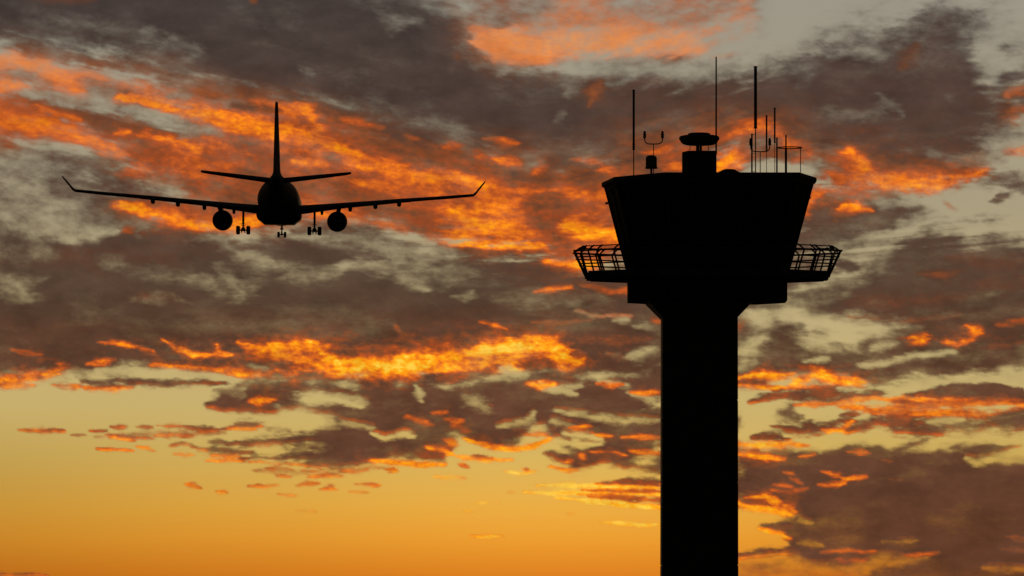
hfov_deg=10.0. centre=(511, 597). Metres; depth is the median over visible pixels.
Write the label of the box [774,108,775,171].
antenna mast
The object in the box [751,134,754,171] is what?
bracket pole
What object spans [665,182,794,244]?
window
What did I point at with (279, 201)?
airliner
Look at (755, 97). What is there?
antenna mast
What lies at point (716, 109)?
whip antenna
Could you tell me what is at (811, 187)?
window
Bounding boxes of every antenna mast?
[632,90,634,174]
[753,66,757,171]
[765,115,767,171]
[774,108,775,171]
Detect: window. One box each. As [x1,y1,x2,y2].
[605,187,628,247]
[617,182,670,246]
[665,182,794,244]
[780,182,810,246]
[795,187,812,246]
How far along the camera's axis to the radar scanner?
452.96 m
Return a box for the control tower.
[573,151,842,575]
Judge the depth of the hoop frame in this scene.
453.35 m
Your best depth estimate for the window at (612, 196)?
458.80 m
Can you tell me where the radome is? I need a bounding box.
[645,155,656,173]
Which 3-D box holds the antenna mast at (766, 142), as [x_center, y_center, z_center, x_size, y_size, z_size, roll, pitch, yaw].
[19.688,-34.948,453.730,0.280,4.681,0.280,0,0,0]
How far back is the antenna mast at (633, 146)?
453.67 m
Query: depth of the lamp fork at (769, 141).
453.69 m
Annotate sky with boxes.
[0,0,1023,575]
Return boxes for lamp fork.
[643,131,663,172]
[749,138,771,171]
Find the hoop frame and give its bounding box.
[776,135,801,172]
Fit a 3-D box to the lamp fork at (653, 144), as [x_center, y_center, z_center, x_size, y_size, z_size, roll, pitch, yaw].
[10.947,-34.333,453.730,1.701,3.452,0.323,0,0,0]
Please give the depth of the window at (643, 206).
453.90 m
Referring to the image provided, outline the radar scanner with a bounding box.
[679,132,718,150]
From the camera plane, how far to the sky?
19938.61 m
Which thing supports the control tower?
on the ground
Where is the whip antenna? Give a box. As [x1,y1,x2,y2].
[715,57,716,171]
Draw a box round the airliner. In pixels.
[62,102,484,237]

